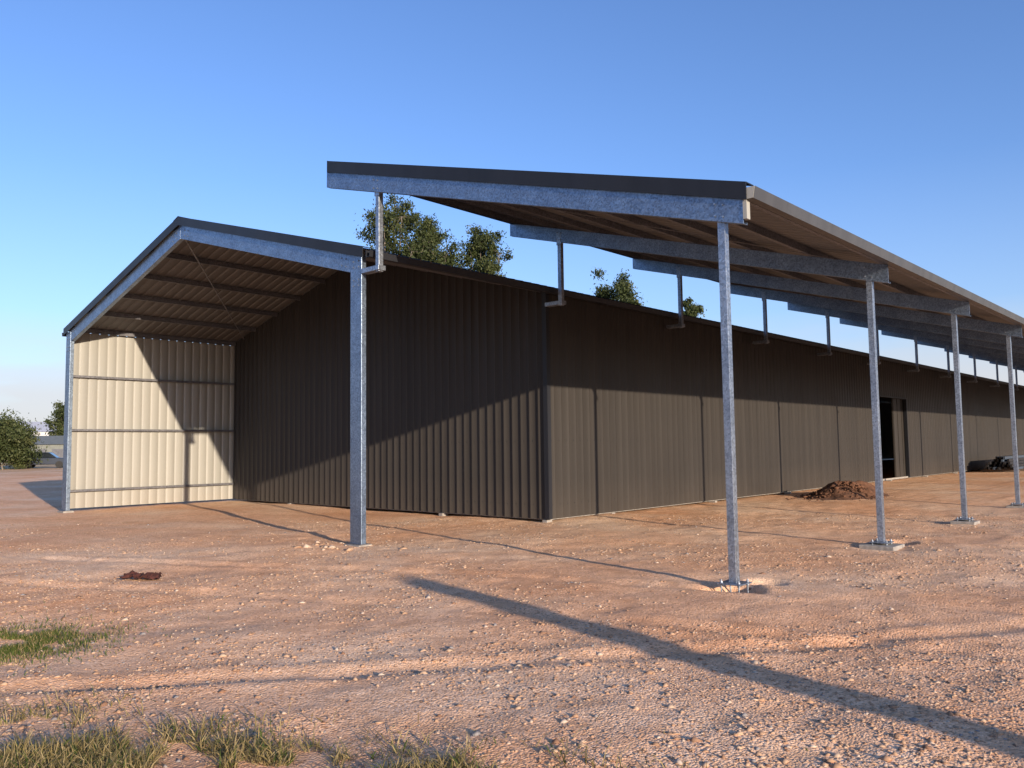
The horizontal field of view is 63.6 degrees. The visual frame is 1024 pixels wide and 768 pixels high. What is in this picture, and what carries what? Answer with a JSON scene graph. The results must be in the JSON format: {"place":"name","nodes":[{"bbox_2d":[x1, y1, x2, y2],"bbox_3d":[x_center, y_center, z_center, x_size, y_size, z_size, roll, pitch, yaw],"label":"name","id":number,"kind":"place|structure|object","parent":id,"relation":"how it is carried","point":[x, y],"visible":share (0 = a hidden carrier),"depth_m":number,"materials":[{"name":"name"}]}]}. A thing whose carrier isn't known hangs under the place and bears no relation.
{"place":"outdoors","nodes":[
{"label":"outdoors","id":0,"kind":"place"},
{"bbox_2d":[1,436,67,463],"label":"warehouse","id":1,"kind":"structure","parent":0,"point":[54,444],"depth_m":114.97,"materials":[{"name":"grey metal"}]},
{"bbox_2d":[32,449,67,457],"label":"doors","id":2,"kind":"structure","parent":1,"relation":"in","point":[59,452],"depth_m":114.82,"materials":[{"name":"grey metal"}]},
{"bbox_2d":[20,422,54,435],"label":"warehouse","id":3,"kind":"structure","parent":0,"point":[42,430],"depth_m":169.34,"materials":[{"name":"white metal"}]},
{"bbox_2d":[0,681,807,767],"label":"dry grass","id":4,"kind":"structure","parent":0,"point":[79,752],"depth_m":4.32,"materials":[{"name":"green plant"}]},
{"bbox_2d":[0,459,1023,767],"bbox_3d":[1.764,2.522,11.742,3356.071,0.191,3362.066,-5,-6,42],"label":"ground","id":5,"kind":"structure","parent":0,"point":[30,499],"depth_m":7.55,"materials":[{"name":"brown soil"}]},
{"bbox_2d":[0,407,47,469],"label":"shade tree","id":6,"kind":"object","parent":5,"relation":"on","point":[16,444],"visible":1,"depth_m":77.48,"materials":[{"name":"green plant"}]},
{"bbox_2d":[25,452,62,467],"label":"parked car","id":7,"kind":"object","parent":5,"relation":"on","point":[53,458],"visible":0.5,"depth_m":81.12,"materials":[{"name":"silver paint"}]},
{"bbox_2d":[41,400,68,435],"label":"shade tree","id":8,"kind":"object","parent":5,"relation":"on","point":[58,423],"visible":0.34,"depth_m":128.28,"materials":[{"name":"green plant"}]},
{"bbox_2d":[0,602,208,675],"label":"grass patch","id":9,"kind":"object","parent":5,"relation":"on","point":[47,637],"visible":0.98,"depth_m":7.17,"materials":[{"name":"green plant"}]},
{"bbox_2d":[120,570,162,578],"bbox_3d":[-4.669,2.413,10.453,0.500,0.099,0.261,-1,-4,-2],"label":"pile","id":10,"kind":"object","parent":5,"relation":"on","point":[147,575],"visible":1,"depth_m":10.39,"materials":[{"name":"brown soil"}]},
{"bbox_2d":[293,540,371,550],"bbox_3d":[-2.925,2.646,13.532,1.281,0.118,1.096,0,-4,-4],"label":"rock rubble","id":11,"kind":"object","parent":5,"relation":"on","point":[325,546],"visible":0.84,"depth_m":13.32,"materials":[{"name":"stone"}]},
{"bbox_2d":[353,194,451,264],"bbox_3d":[-6.860,-3.237,50.155,6.605,17.605,6.927,-5,-6,42],"label":"gum tree","id":12,"kind":"object","parent":5,"relation":"on","point":[410,248],"visible":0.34,"depth_m":49.95,"materials":[{"name":"green plant"}]},
{"bbox_2d":[404,212,473,270],"bbox_3d":[-4.645,-2.582,52.434,5.321,16.500,4.754,0,-4,-9],"label":"gum tree","id":13,"kind":"object","parent":5,"relation":"on","point":[450,256],"visible":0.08,"depth_m":51.85,"materials":[{"name":"green plant"}]},
{"bbox_2d":[455,223,512,276],"bbox_3d":[-1.823,-2.524,54.030,5.186,16.579,4.599,-5,-6,42],"label":"gum tree","id":14,"kind":"object","parent":5,"relation":"on","point":[482,249],"visible":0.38,"depth_m":54.03,"materials":[{"name":"green plant"}]},
{"bbox_2d":[57,216,1023,546],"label":"steel shed","id":15,"kind":"structure","parent":5,"relation":"on","point":[323,372],"depth_m":22.25,"materials":[{"name":"metal"}]},
{"bbox_2d":[891,398,905,476],"bbox_3d":[16.120,2.185,34.527,0.055,3.370,6.700,-5,-6,42],"label":"sliding door","id":16,"kind":"structure","parent":15,"relation":"in","point":[896,404],"depth_m":34.54,"materials":[{"name":"metal"}]},
{"bbox_2d":[590,268,643,305],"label":"gum tree","id":17,"kind":"object","parent":5,"relation":"on","point":[622,289],"visible":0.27,"depth_m":68.21,"materials":[{"name":"green plant"}]},
{"bbox_2d":[327,161,1023,592],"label":"skillion awning","id":18,"kind":"object","parent":5,"relation":"on","point":[739,237],"visible":0.9,"depth_m":13.92,"materials":[{"name":"metal"}]},
{"bbox_2d":[683,297,706,317],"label":"gum tree","id":19,"kind":"object","parent":5,"relation":"on","point":[693,310],"visible":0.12,"depth_m":80.30,"materials":[{"name":"green plant"}]},
{"bbox_2d":[785,480,888,501],"bbox_3d":[9.624,3.105,24.153,3.400,0.575,4.210,-5,-6,42],"label":"dirt mound","id":20,"kind":"object","parent":5,"relation":"on","point":[846,490],"visible":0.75,"depth_m":23.75,"materials":[{"name":"soil"}]},
{"bbox_2d":[0,0,1023,421],"label":"sky","id":21,"kind":"structure","parent":0,"point":[898,125],"materials":[{"name":"blue"}]},
{"bbox_2d":[983,455,1023,471],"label":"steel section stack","id":22,"kind":"object","parent":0,"point":[1001,464],"visible":0.85,"depth_m":41.03,"materials":[{"name":"grey metal"}]}
]}

